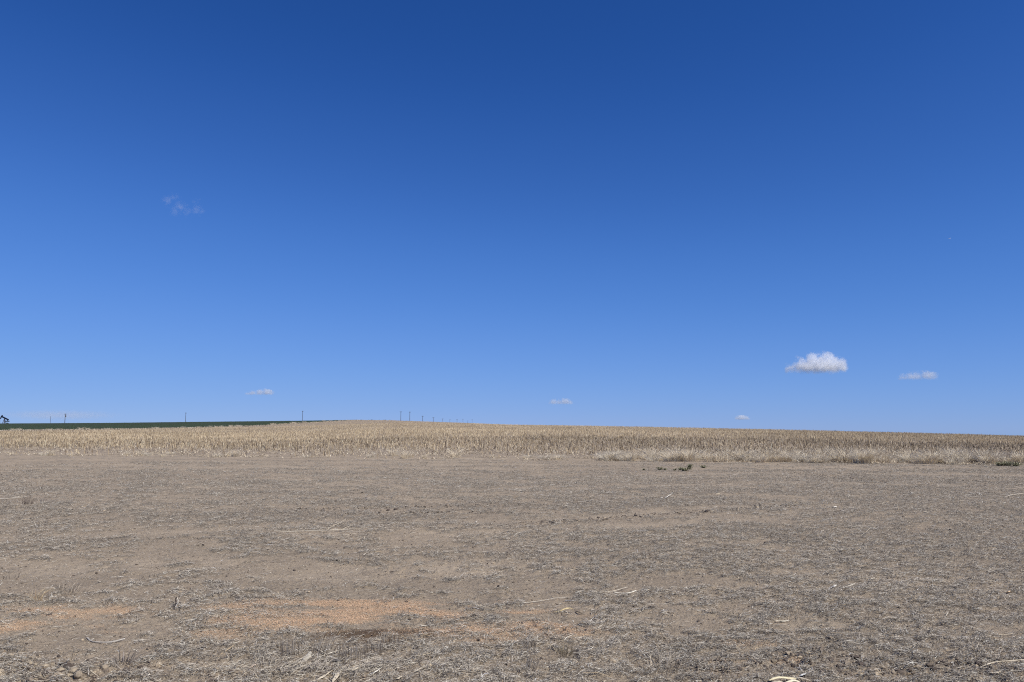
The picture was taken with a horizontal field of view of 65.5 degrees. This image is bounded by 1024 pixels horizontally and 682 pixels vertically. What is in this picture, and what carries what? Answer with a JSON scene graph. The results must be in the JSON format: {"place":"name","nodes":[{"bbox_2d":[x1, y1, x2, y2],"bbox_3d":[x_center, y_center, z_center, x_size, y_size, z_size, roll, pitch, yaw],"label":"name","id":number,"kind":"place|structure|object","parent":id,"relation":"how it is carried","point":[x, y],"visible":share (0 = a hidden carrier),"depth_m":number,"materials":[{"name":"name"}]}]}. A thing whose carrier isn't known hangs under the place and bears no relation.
{"place":"outdoors","nodes":[
{"label":"outdoors","id":0,"kind":"place"},
{"bbox_2d":[0,420,1023,681],"bbox_3d":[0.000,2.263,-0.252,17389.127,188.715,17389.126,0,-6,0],"label":"ground","id":1,"kind":"structure","parent":0,"point":[304,568],"depth_m":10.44,"materials":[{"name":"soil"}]},
{"bbox_2d":[20,495,34,503],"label":"grass tuft","id":2,"kind":"object","parent":1,"relation":"on","point":[26,501],"visible":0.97,"depth_m":18.23,"materials":[{"name":"plant"}]},
{"bbox_2d":[27,588,50,600],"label":"grass tuft","id":3,"kind":"object","parent":1,"relation":"on","point":[38,596],"visible":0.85,"depth_m":7.90,"materials":[{"name":"plant"}]},
{"bbox_2d":[47,582,82,594],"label":"grass tuft","id":4,"kind":"object","parent":1,"relation":"on","point":[69,590],"visible":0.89,"depth_m":8.26,"materials":[{"name":"plant"}]},
{"bbox_2d":[68,667,78,672],"bbox_3d":[-3.059,2.302,5.552,0.065,0.051,0.049,3,-7,-28],"label":"soil clod","id":5,"kind":"object","parent":1,"relation":"on","point":[72,669],"visible":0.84,"depth_m":5.54,"materials":[{"name":"beige soil"}]},
{"bbox_2d":[74,671,81,678],"bbox_3d":[-2.981,2.296,5.472,0.054,0.055,0.076,2,-7,-20],"label":"soil clod","id":6,"kind":"object","parent":1,"relation":"on","point":[77,674],"visible":0.98,"depth_m":5.45,"materials":[{"name":"beige soil"}]},
{"bbox_2d":[101,664,108,669],"bbox_3d":[-2.876,2.306,5.619,0.046,0.045,0.060,-2,-7,19],"label":"soil clod","id":7,"kind":"object","parent":1,"relation":"on","point":[104,666],"visible":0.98,"depth_m":5.60,"materials":[{"name":"beige soil"}]},
{"bbox_2d":[86,637,124,642],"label":"twig","id":8,"kind":"object","parent":1,"relation":"on","point":[105,642],"visible":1,"depth_m":6.40,"materials":[{"name":"wood"}]},
{"bbox_2d":[105,642,152,664],"bbox_3d":[-2.787,2.302,5.807,0.318,0.122,0.336,3,-7,-28],"label":"grass tuft","id":9,"kind":"object","parent":1,"relation":"on","point":[115,660],"visible":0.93,"depth_m":5.82,"materials":[{"name":"plant"}]},
{"bbox_2d":[135,450,148,455],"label":"dry weed","id":10,"kind":"object","parent":1,"relation":"on","point":[138,453],"visible":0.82,"depth_m":52.45,"materials":[{"name":"plant"}]},
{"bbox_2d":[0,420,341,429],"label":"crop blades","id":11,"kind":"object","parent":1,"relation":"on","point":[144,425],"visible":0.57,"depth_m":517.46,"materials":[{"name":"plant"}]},
{"bbox_2d":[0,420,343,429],"bbox_3d":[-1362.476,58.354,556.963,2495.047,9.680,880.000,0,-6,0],"label":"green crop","id":12,"kind":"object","parent":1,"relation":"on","point":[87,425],"visible":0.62,"depth_m":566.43,"materials":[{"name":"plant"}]},
{"bbox_2d":[0,420,350,430],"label":"border grass","id":13,"kind":"structure","parent":1,"relation":"on","point":[156,428],"depth_m":338.92,"materials":[{"name":"plant"}]},
{"bbox_2d":[228,449,241,456],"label":"dry weed","id":14,"kind":"object","parent":1,"relation":"on","point":[236,455],"visible":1,"depth_m":50.41,"materials":[{"name":"plant"}]},
{"bbox_2d":[233,650,312,679],"bbox_3d":[-1.682,2.270,5.525,0.500,0.112,0.629,0,-6,0],"label":"grass tuft","id":15,"kind":"object","parent":1,"relation":"on","point":[261,666],"visible":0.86,"depth_m":5.57,"materials":[{"name":"plant"}]},
{"bbox_2d":[277,630,302,657],"bbox_3d":[-1.665,2.286,6.005,0.189,0.173,0.197,1,-6,-7],"label":"grass tuft","id":16,"kind":"object","parent":1,"relation":"on","point":[287,644],"visible":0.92,"depth_m":5.99,"materials":[{"name":"plant"}]},
{"bbox_2d":[301,651,311,663],"bbox_3d":[-1.495,2.303,5.785,0.081,0.093,0.013,0,-6,0],"label":"corn husk","id":17,"kind":"object","parent":1,"relation":"on","point":[305,658],"visible":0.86,"depth_m":5.78,"materials":[{"name":"plant"}]},
{"bbox_2d":[282,520,356,531],"bbox_3d":[-3.215,3.204,13.815,1.515,0.072,1.422,0,-6,0],"label":"corn stalk piece","id":18,"kind":"object","parent":1,"relation":"on","point":[328,528],"visible":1,"depth_m":13.31,"materials":[{"name":"plant"}]},
{"bbox_2d":[310,630,340,657],"bbox_3d":[-1.408,2.289,6.011,0.244,0.182,0.242,3,-7,-26],"label":"grass tuft","id":19,"kind":"object","parent":1,"relation":"on","point":[319,648],"visible":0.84,"depth_m":6.00,"materials":[{"name":"plant"}]},
{"bbox_2d":[332,664,348,681],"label":"corn leaf","id":20,"kind":"object","parent":1,"relation":"on","point":[335,677],"visible":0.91,"depth_m":5.41,"materials":[{"name":"plant"}]},
{"bbox_2d":[337,639,363,663],"bbox_3d":[-1.194,2.285,5.893,0.188,0.150,0.213,5,-8,-38],"label":"grass tuft","id":21,"kind":"object","parent":1,"relation":"on","point":[354,655],"visible":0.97,"depth_m":5.88,"materials":[{"name":"plant"}]},
{"bbox_2d":[362,634,384,654],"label":"grass tuft","id":22,"kind":"object","parent":1,"relation":"on","point":[365,652],"visible":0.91,"depth_m":6.02,"materials":[{"name":"plant"}]},
{"bbox_2d":[380,632,399,646],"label":"grass tuft","id":23,"kind":"object","parent":1,"relation":"on","point":[397,640],"visible":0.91,"depth_m":6.24,"materials":[{"name":"plant"}]},
{"bbox_2d":[385,447,401,455],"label":"dry weed","id":24,"kind":"object","parent":1,"relation":"on","point":[393,453],"visible":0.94,"depth_m":51.03,"materials":[{"name":"plant"}]},
{"bbox_2d":[397,451,410,458],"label":"dry weed","id":25,"kind":"object","parent":1,"relation":"on","point":[402,454],"visible":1,"depth_m":46.81,"materials":[{"name":"plant"}]},
{"bbox_2d":[0,596,809,665],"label":"bare soil","id":26,"kind":"structure","parent":1,"relation":"on","point":[357,613],"depth_m":7.20,"materials":[{"name":"brown soil"}]},
{"bbox_2d":[401,450,416,456],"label":"dry weed","id":27,"kind":"object","parent":1,"relation":"on","point":[412,455],"visible":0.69,"depth_m":48.71,"materials":[{"name":"plant"}]},
{"bbox_2d":[445,447,464,457],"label":"dry weed","id":28,"kind":"object","parent":1,"relation":"on","point":[455,454],"visible":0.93,"depth_m":48.07,"materials":[{"name":"plant"}]},
{"bbox_2d":[438,669,498,675],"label":"twig","id":29,"kind":"object","parent":1,"relation":"on","point":[462,670],"visible":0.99,"depth_m":5.49,"materials":[{"name":"wood"}]},
{"bbox_2d":[0,420,1023,457],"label":"corn stubble","id":30,"kind":"object","parent":1,"relation":"on","point":[976,439],"visible":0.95,"depth_m":110.44,"materials":[{"name":"beige plant"}]},
{"bbox_2d":[0,435,1023,464],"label":"corn husks","id":31,"kind":"object","parent":1,"relation":"on","point":[430,448],"visible":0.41,"depth_m":60.87,"materials":[{"name":"plant"}]},
{"bbox_2d":[0,459,1023,681],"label":"soil crumbs","id":32,"kind":"object","parent":1,"relation":"on","point":[68,665],"visible":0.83,"depth_m":6.06,"materials":[{"name":"soil"}]},
{"bbox_2d":[522,636,536,650],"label":"grass tuft","id":33,"kind":"object","parent":1,"relation":"on","point":[523,646],"visible":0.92,"depth_m":6.17,"materials":[{"name":"plant"}]},
{"bbox_2d":[526,656,539,670],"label":"grass tuft","id":34,"kind":"object","parent":1,"relation":"on","point":[529,666],"visible":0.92,"depth_m":5.67,"materials":[{"name":"plant"}]},
{"bbox_2d":[536,455,552,459],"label":"dry weed","id":35,"kind":"object","parent":1,"relation":"on","point":[544,457],"visible":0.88,"depth_m":45.43,"materials":[{"name":"plant"}]},
{"bbox_2d":[551,454,561,459],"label":"dry weed","id":36,"kind":"object","parent":1,"relation":"on","point":[556,457],"visible":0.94,"depth_m":44.73,"materials":[{"name":"plant"}]},
{"bbox_2d":[548,639,572,656],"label":"grass tuft","id":37,"kind":"object","parent":1,"relation":"on","point":[563,651],"visible":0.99,"depth_m":6.05,"materials":[{"name":"plant"}]},
{"bbox_2d":[555,608,584,614],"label":"corn leaf","id":38,"kind":"object","parent":1,"relation":"on","point":[569,608],"visible":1,"depth_m":7.34,"materials":[{"name":"plant"}]},
{"bbox_2d":[596,453,620,460],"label":"dry weed","id":39,"kind":"object","parent":1,"relation":"on","point":[606,458],"visible":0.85,"depth_m":43.58,"materials":[{"name":"plant"}]},
{"bbox_2d":[606,451,624,460],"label":"dry weed","id":40,"kind":"object","parent":1,"relation":"on","point":[613,456],"visible":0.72,"depth_m":43.70,"materials":[{"name":"plant"}]},
{"bbox_2d":[615,454,639,460],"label":"dry weed","id":41,"kind":"object","parent":1,"relation":"on","point":[627,459],"visible":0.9,"depth_m":43.12,"materials":[{"name":"plant"}]},
{"bbox_2d":[618,452,638,460],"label":"dry weed","id":42,"kind":"object","parent":1,"relation":"on","point":[633,459],"visible":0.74,"depth_m":43.33,"materials":[{"name":"plant"}]},
{"bbox_2d":[637,446,656,456],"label":"dry weed","id":43,"kind":"object","parent":1,"relation":"on","point":[648,450],"visible":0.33,"depth_m":46.94,"materials":[{"name":"plant"}]},
{"bbox_2d":[638,448,662,456],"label":"dry weed","id":44,"kind":"object","parent":1,"relation":"on","point":[652,452],"visible":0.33,"depth_m":45.71,"materials":[{"name":"plant"}]},
{"bbox_2d":[643,456,663,460],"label":"dry weed","id":45,"kind":"object","parent":1,"relation":"on","point":[656,459],"visible":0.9,"depth_m":42.86,"materials":[{"name":"plant"}]},
{"bbox_2d":[640,450,668,458],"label":"dry weed","id":46,"kind":"object","parent":1,"relation":"on","point":[644,454],"visible":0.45,"depth_m":44.82,"materials":[{"name":"plant"}]},
{"bbox_2d":[629,649,695,675],"bbox_3d":[1.051,2.287,5.652,0.475,0.113,0.432,-3,-7,25],"label":"grass tuft","id":47,"kind":"object","parent":1,"relation":"on","point":[674,668],"visible":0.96,"depth_m":5.68,"materials":[{"name":"plant"}]},
{"bbox_2d":[656,453,688,461],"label":"dry weed","id":48,"kind":"object","parent":1,"relation":"on","point":[671,456],"visible":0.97,"depth_m":42.59,"materials":[{"name":"plant"}]},
{"bbox_2d":[660,450,685,460],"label":"dry weed","id":49,"kind":"object","parent":1,"relation":"on","point":[670,454],"visible":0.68,"depth_m":42.97,"materials":[{"name":"plant"}]},
{"bbox_2d":[658,445,690,452],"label":"dry weed","id":50,"kind":"object","parent":1,"relation":"on","point":[671,448],"visible":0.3,"depth_m":48.15,"materials":[{"name":"plant"}]},
{"bbox_2d":[677,448,702,461],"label":"dry weed","id":51,"kind":"object","parent":1,"relation":"on","point":[694,455],"visible":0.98,"depth_m":42.48,"materials":[{"name":"plant"}]},
{"bbox_2d":[688,448,709,459],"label":"dry weed","id":52,"kind":"object","parent":1,"relation":"on","point":[699,451],"visible":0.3,"depth_m":45.38,"materials":[{"name":"plant"}]},
{"bbox_2d":[699,452,716,461],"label":"dry weed","id":53,"kind":"object","parent":1,"relation":"on","point":[706,458],"visible":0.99,"depth_m":42.48,"materials":[{"name":"plant"}]},
{"bbox_2d":[707,452,735,461],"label":"dry weed","id":54,"kind":"object","parent":1,"relation":"on","point":[718,458],"visible":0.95,"depth_m":41.95,"materials":[{"name":"plant"}]},
{"bbox_2d":[710,446,742,460],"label":"dry weed","id":55,"kind":"object","parent":1,"relation":"on","point":[724,452],"visible":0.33,"depth_m":44.02,"materials":[{"name":"plant"}]},
{"bbox_2d":[721,452,750,460],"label":"dry weed","id":56,"kind":"object","parent":1,"relation":"on","point":[738,457],"visible":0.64,"depth_m":42.91,"materials":[{"name":"plant"}]},
{"bbox_2d":[725,448,761,460],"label":"dry weed","id":57,"kind":"object","parent":1,"relation":"on","point":[740,452],"visible":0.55,"depth_m":43.15,"materials":[{"name":"plant"}]},
{"bbox_2d":[739,452,764,461],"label":"dry weed","id":58,"kind":"object","parent":1,"relation":"on","point":[750,459],"visible":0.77,"depth_m":42.42,"materials":[{"name":"plant"}]},
{"bbox_2d":[750,453,770,462],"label":"dry weed","id":59,"kind":"object","parent":1,"relation":"on","point":[759,459],"visible":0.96,"depth_m":41.34,"materials":[{"name":"plant"}]},
{"bbox_2d":[754,453,782,461],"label":"dry weed","id":60,"kind":"object","parent":1,"relation":"on","point":[770,459],"visible":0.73,"depth_m":41.88,"materials":[{"name":"plant"}]},
{"bbox_2d":[765,447,781,458],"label":"dry weed","id":61,"kind":"object","parent":1,"relation":"on","point":[772,451],"visible":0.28,"depth_m":45.60,"materials":[{"name":"plant"}]},
{"bbox_2d":[770,454,785,461],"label":"dry weed","id":62,"kind":"object","parent":1,"relation":"on","point":[778,459],"visible":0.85,"depth_m":41.82,"materials":[{"name":"plant"}]},
{"bbox_2d":[773,449,794,455],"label":"dry weed","id":63,"kind":"object","parent":1,"relation":"on","point":[783,452],"visible":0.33,"depth_m":45.10,"materials":[{"name":"plant"}]},
{"bbox_2d":[778,453,793,461],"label":"dry weed","id":64,"kind":"object","parent":1,"relation":"on","point":[788,459],"visible":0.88,"depth_m":41.96,"materials":[{"name":"plant"}]},
{"bbox_2d":[769,676,810,681],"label":"corn husk","id":65,"kind":"object","parent":1,"relation":"on","point":[791,678],"visible":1,"depth_m":5.35,"materials":[{"name":"plant"}]},
{"bbox_2d":[780,452,810,460],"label":"dry weed","id":66,"kind":"object","parent":1,"relation":"on","point":[794,455],"visible":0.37,"depth_m":42.77,"materials":[{"name":"plant"}]},
{"bbox_2d":[787,449,814,456],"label":"dry weed","id":67,"kind":"object","parent":1,"relation":"on","point":[803,451],"visible":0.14,"depth_m":44.53,"materials":[{"name":"plant"}]},
{"bbox_2d":[792,452,815,461],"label":"dry weed","id":68,"kind":"object","parent":1,"relation":"on","point":[797,456],"visible":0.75,"depth_m":41.69,"materials":[{"name":"plant"}]},
{"bbox_2d":[800,449,825,457],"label":"dry weed","id":69,"kind":"object","parent":1,"relation":"on","point":[814,453],"visible":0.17,"depth_m":44.01,"materials":[{"name":"plant"}]},
{"bbox_2d":[804,455,823,462],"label":"dry weed","id":70,"kind":"object","parent":1,"relation":"on","point":[814,460],"visible":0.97,"depth_m":40.75,"materials":[{"name":"plant"}]},
{"bbox_2d":[807,446,833,454],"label":"dry weed","id":71,"kind":"object","parent":1,"relation":"on","point":[822,450],"visible":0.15,"depth_m":44.45,"materials":[{"name":"plant"}]},
{"bbox_2d":[810,452,832,461],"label":"dry weed","id":72,"kind":"object","parent":1,"relation":"on","point":[824,456],"visible":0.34,"depth_m":42.12,"materials":[{"name":"plant"}]},
{"bbox_2d":[813,457,832,462],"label":"dry weed","id":73,"kind":"object","parent":1,"relation":"on","point":[825,459],"visible":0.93,"depth_m":40.69,"materials":[{"name":"plant"}]},
{"bbox_2d":[819,446,849,457],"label":"dry weed","id":74,"kind":"object","parent":1,"relation":"on","point":[829,451],"visible":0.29,"depth_m":42.89,"materials":[{"name":"plant"}]},
{"bbox_2d":[824,446,860,457],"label":"dry weed","id":75,"kind":"object","parent":1,"relation":"on","point":[850,448],"visible":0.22,"depth_m":42.73,"materials":[{"name":"plant"}]},
{"bbox_2d":[831,450,859,462],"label":"dry weed","id":76,"kind":"object","parent":1,"relation":"on","point":[848,460],"visible":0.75,"depth_m":41.24,"materials":[{"name":"plant"}]},
{"bbox_2d":[830,454,860,462],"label":"dry weed","id":77,"kind":"object","parent":1,"relation":"on","point":[842,457],"visible":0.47,"depth_m":41.55,"materials":[{"name":"plant"}]},
{"bbox_2d":[845,453,878,463],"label":"dry weed","id":78,"kind":"object","parent":1,"relation":"on","point":[860,458],"visible":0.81,"depth_m":40.12,"materials":[{"name":"plant"}]},
{"bbox_2d":[845,449,879,463],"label":"dry weed","id":79,"kind":"object","parent":1,"relation":"on","point":[864,461],"visible":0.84,"depth_m":40.03,"materials":[{"name":"plant"}]},
{"bbox_2d":[848,452,880,462],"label":"dry weed","id":80,"kind":"object","parent":1,"relation":"on","point":[865,457],"visible":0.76,"depth_m":40.12,"materials":[{"name":"plant"}]},
{"bbox_2d":[852,449,883,463],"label":"dry weed","id":81,"kind":"object","parent":1,"relation":"on","point":[872,461],"visible":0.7,"depth_m":40.16,"materials":[{"name":"plant"}]},
{"bbox_2d":[862,449,897,461],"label":"dry weed","id":82,"kind":"object","parent":1,"relation":"on","point":[886,453],"visible":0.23,"depth_m":42.62,"materials":[{"name":"plant"}]},
{"bbox_2d":[876,456,899,462],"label":"dry weed","id":83,"kind":"object","parent":1,"relation":"on","point":[884,460],"visible":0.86,"depth_m":40.72,"materials":[{"name":"plant"}]},
{"bbox_2d":[891,453,918,461],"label":"dry weed","id":84,"kind":"object","parent":1,"relation":"on","point":[904,457],"visible":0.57,"depth_m":41.75,"materials":[{"name":"plant"}]},
{"bbox_2d":[888,447,928,458],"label":"dry weed","id":85,"kind":"object","parent":1,"relation":"on","point":[910,451],"visible":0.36,"depth_m":43.12,"materials":[{"name":"plant"}]},
{"bbox_2d":[899,454,927,462],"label":"dry weed","id":86,"kind":"object","parent":1,"relation":"on","point":[902,458],"visible":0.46,"depth_m":41.45,"materials":[{"name":"plant"}]},
{"bbox_2d":[909,458,923,463],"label":"dry weed","id":87,"kind":"object","parent":1,"relation":"on","point":[913,462],"visible":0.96,"depth_m":39.98,"materials":[{"name":"plant"}]},
{"bbox_2d":[902,451,945,463],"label":"dry weed","id":88,"kind":"object","parent":1,"relation":"on","point":[926,460],"visible":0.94,"depth_m":39.87,"materials":[{"name":"plant"}]},
{"bbox_2d":[917,449,950,457],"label":"dry weed","id":89,"kind":"object","parent":1,"relation":"on","point":[932,453],"visible":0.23,"depth_m":41.16,"materials":[{"name":"plant"}]},
{"bbox_2d":[930,455,950,463],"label":"dry weed","id":90,"kind":"object","parent":1,"relation":"on","point":[942,460],"visible":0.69,"depth_m":39.89,"materials":[{"name":"plant"}]},
{"bbox_2d":[928,451,958,463],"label":"dry weed","id":91,"kind":"object","parent":1,"relation":"on","point":[946,456],"visible":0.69,"depth_m":39.95,"materials":[{"name":"plant"}]},
{"bbox_2d":[933,445,967,454],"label":"dry weed","id":92,"kind":"object","parent":1,"relation":"on","point":[948,449],"visible":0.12,"depth_m":43.06,"materials":[{"name":"plant"}]},
{"bbox_2d":[933,448,972,461],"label":"dry weed","id":93,"kind":"object","parent":1,"relation":"on","point":[956,454],"visible":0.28,"depth_m":41.80,"materials":[{"name":"plant"}]},
{"bbox_2d":[939,455,969,464],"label":"dry weed","id":94,"kind":"object","parent":1,"relation":"on","point":[952,461],"visible":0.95,"depth_m":39.06,"materials":[{"name":"plant"}]},
{"bbox_2d":[942,448,993,462],"bbox_3d":[23.677,5.920,41.218,2.297,0.777,2.436,-6,-9,43],"label":"dry weed","id":95,"kind":"object","parent":1,"relation":"on","point":[967,459],"visible":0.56,"depth_m":41.11,"materials":[{"name":"plant"}]},
{"bbox_2d":[939,637,998,656],"bbox_3d":[3.414,2.304,5.994,0.366,0.133,0.335,0,-6,0],"label":"grass tuft","id":96,"kind":"object","parent":1,"relation":"on","point":[972,649],"visible":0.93,"depth_m":5.96,"materials":[{"name":"plant"}]},
{"bbox_2d":[964,447,1002,461],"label":"dry weed","id":97,"kind":"object","parent":1,"relation":"on","point":[987,455],"visible":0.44,"depth_m":40.39,"materials":[{"name":"plant"}]},
{"bbox_2d":[970,452,1001,463],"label":"dry weed","id":98,"kind":"object","parent":1,"relation":"on","point":[990,456],"visible":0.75,"depth_m":39.55,"materials":[{"name":"plant"}]},
{"bbox_2d":[970,454,1002,463],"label":"dry weed","id":99,"kind":"object","parent":1,"relation":"on","point":[980,460],"visible":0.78,"depth_m":39.42,"materials":[{"name":"plant"}]},
{"bbox_2d":[980,659,1023,667],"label":"twig","id":100,"kind":"object","parent":1,"relation":"on","point":[1000,661],"visible":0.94,"depth_m":5.71,"materials":[{"name":"wood"}]},
{"bbox_2d":[993,454,1023,462],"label":"dry weed","id":101,"kind":"object","parent":1,"relation":"on","point":[1014,459],"visible":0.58,"depth_m":39.88,"materials":[{"name":"plant"}]},
{"bbox_2d":[1002,450,1023,463],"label":"dry weed","id":102,"kind":"object","parent":1,"relation":"on","point":[1017,459],"visible":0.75,"depth_m":39.61,"materials":[{"name":"plant"}]},
{"bbox_2d":[1006,462,1023,465],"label":"green weed","id":103,"kind":"object","parent":1,"relation":"on","point":[1015,464],"visible":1,"depth_m":36.97,"materials":[{"name":"plant"}]},
{"bbox_2d":[0,0,1023,435],"label":"sky","id":104,"kind":"structure","parent":0,"point":[740,214],"materials":[{"name":"blue"}]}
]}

